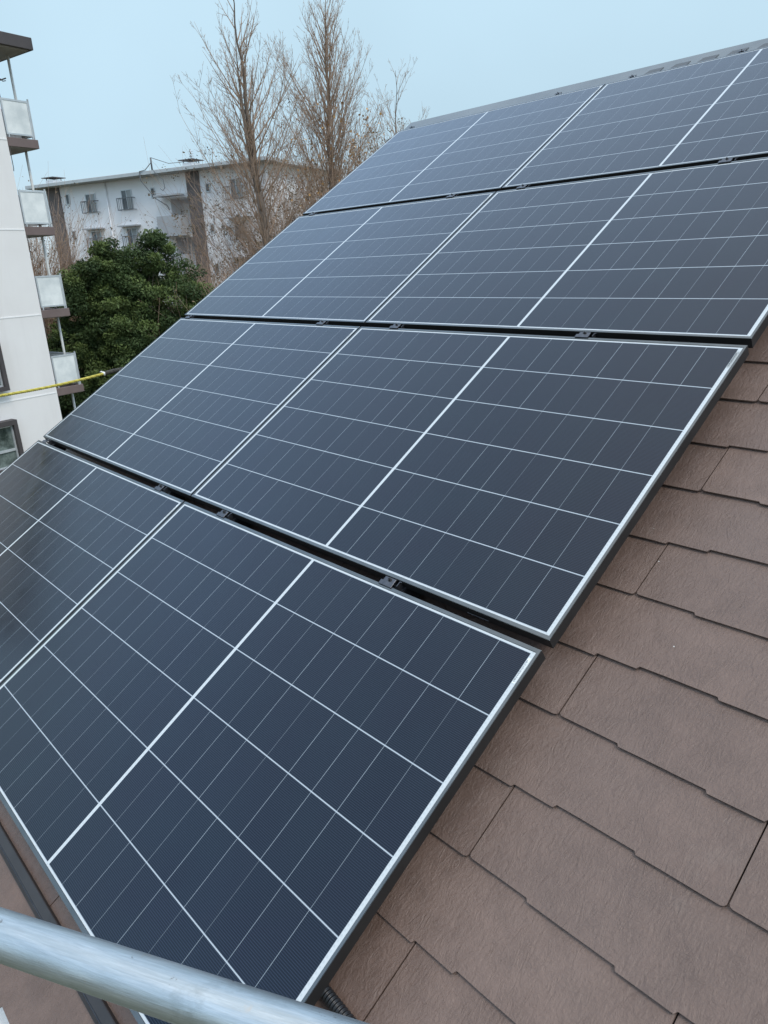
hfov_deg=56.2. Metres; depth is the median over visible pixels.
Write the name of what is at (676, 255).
solar panel
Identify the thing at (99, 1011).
mounting rail
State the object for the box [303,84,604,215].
solar panel
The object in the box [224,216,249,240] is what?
window
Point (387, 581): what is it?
panel clamp
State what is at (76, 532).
solar panel
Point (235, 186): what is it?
window
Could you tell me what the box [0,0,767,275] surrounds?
sky
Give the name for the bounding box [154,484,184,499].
panel clamp
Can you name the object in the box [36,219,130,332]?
bare shrub
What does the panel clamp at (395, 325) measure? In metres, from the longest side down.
0.109 x 0.084 x 0.079 m
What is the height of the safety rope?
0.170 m
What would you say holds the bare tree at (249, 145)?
on the ground
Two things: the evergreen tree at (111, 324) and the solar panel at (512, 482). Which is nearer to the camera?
the solar panel at (512, 482)
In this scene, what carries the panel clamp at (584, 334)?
attached to the house
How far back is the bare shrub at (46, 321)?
41.00 m
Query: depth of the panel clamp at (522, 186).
3.68 m
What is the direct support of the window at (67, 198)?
in the apartment building at (124, 195)
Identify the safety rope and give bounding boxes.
[0,367,122,396]
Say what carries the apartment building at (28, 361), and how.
on the ground
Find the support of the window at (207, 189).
in the apartment building at (124, 195)
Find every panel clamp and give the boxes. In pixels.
[42,438,65,450]
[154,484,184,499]
[216,510,249,526]
[316,320,329,324]
[378,576,420,597]
[389,323,404,328]
[516,184,529,188]
[574,331,595,337]
[718,157,736,162]
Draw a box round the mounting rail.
[0,822,118,1023]
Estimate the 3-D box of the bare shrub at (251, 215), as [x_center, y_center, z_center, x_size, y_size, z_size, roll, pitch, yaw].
[-4.033,-16.098,43.421,23.232,16.661,20.779,-19,25,-39]
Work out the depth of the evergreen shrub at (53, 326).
31.15 m
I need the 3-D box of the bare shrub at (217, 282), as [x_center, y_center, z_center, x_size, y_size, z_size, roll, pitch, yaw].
[-6.819,-9.245,35.152,13.346,9.370,12.068,-2,19,2]
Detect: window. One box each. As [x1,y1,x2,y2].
[0,345,9,391]
[0,419,23,472]
[65,194,70,204]
[80,193,98,213]
[82,227,103,247]
[116,189,134,210]
[117,224,140,247]
[150,187,155,197]
[205,183,210,191]
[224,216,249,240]
[225,178,243,199]
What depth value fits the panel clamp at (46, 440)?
4.11 m
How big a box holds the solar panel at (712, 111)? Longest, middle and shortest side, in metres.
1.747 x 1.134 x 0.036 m
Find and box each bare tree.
[170,0,344,265]
[261,0,406,224]
[312,111,370,195]
[337,57,428,160]
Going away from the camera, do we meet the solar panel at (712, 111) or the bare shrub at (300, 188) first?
the solar panel at (712, 111)
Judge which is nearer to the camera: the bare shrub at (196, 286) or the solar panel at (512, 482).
the solar panel at (512, 482)
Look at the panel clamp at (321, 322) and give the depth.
3.58 m
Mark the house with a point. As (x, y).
(592, 848)
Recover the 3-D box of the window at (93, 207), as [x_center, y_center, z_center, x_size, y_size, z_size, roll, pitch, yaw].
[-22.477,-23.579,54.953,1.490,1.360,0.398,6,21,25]
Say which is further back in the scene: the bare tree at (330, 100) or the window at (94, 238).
the window at (94, 238)
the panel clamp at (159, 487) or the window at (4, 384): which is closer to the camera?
the panel clamp at (159, 487)
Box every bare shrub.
[18,173,168,341]
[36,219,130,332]
[121,98,389,306]
[125,221,265,313]
[138,244,241,339]
[161,193,306,286]
[199,107,406,285]
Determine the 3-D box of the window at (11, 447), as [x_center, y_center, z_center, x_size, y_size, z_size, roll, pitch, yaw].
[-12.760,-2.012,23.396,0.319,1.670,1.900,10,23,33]
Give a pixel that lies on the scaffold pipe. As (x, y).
(168, 991)
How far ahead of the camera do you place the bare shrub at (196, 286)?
30.98 m
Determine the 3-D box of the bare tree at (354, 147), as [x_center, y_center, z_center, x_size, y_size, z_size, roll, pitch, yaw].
[-1.105,-14.838,41.746,5.052,15.011,6.662,-19,25,-39]
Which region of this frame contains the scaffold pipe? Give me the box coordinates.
[0,907,368,1023]
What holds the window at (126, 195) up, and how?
in the apartment building at (124, 195)
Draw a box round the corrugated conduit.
[320,984,355,1018]
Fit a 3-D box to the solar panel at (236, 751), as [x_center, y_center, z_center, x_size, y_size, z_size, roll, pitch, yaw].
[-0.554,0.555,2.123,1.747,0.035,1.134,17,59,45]
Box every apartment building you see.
[0,31,83,472]
[25,148,344,305]
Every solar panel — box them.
[0,440,184,684]
[0,501,545,1023]
[43,318,359,500]
[185,192,495,326]
[191,327,748,648]
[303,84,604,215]
[365,157,767,347]
[502,46,767,190]
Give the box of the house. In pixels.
[0,38,767,1023]
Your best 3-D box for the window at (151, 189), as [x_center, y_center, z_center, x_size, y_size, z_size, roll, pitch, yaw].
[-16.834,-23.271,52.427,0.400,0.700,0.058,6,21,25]
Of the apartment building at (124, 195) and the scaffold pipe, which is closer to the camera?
the scaffold pipe
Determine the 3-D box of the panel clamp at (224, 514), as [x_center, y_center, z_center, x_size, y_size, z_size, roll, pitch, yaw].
[-0.592,0.033,2.772,0.084,0.109,0.079,17,59,45]
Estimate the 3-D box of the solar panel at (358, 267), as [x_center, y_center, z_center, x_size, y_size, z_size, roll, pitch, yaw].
[-0.337,-1.467,4.215,1.747,0.035,1.134,17,59,45]
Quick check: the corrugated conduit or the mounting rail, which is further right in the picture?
the corrugated conduit
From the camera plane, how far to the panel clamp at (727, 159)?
2.96 m
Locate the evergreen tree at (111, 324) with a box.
[47,228,213,417]
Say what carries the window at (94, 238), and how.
in the apartment building at (124, 195)
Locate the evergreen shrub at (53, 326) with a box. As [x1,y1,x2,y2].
[46,321,79,418]
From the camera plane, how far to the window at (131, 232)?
54.31 m
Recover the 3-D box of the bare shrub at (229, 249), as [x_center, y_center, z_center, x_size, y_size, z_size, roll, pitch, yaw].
[-5.999,-11.937,39.670,13.017,11.366,13.864,-13,22,-26]
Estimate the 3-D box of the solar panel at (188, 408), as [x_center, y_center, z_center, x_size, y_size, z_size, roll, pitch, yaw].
[-1.039,-0.642,3.785,1.747,0.036,1.134,17,59,45]

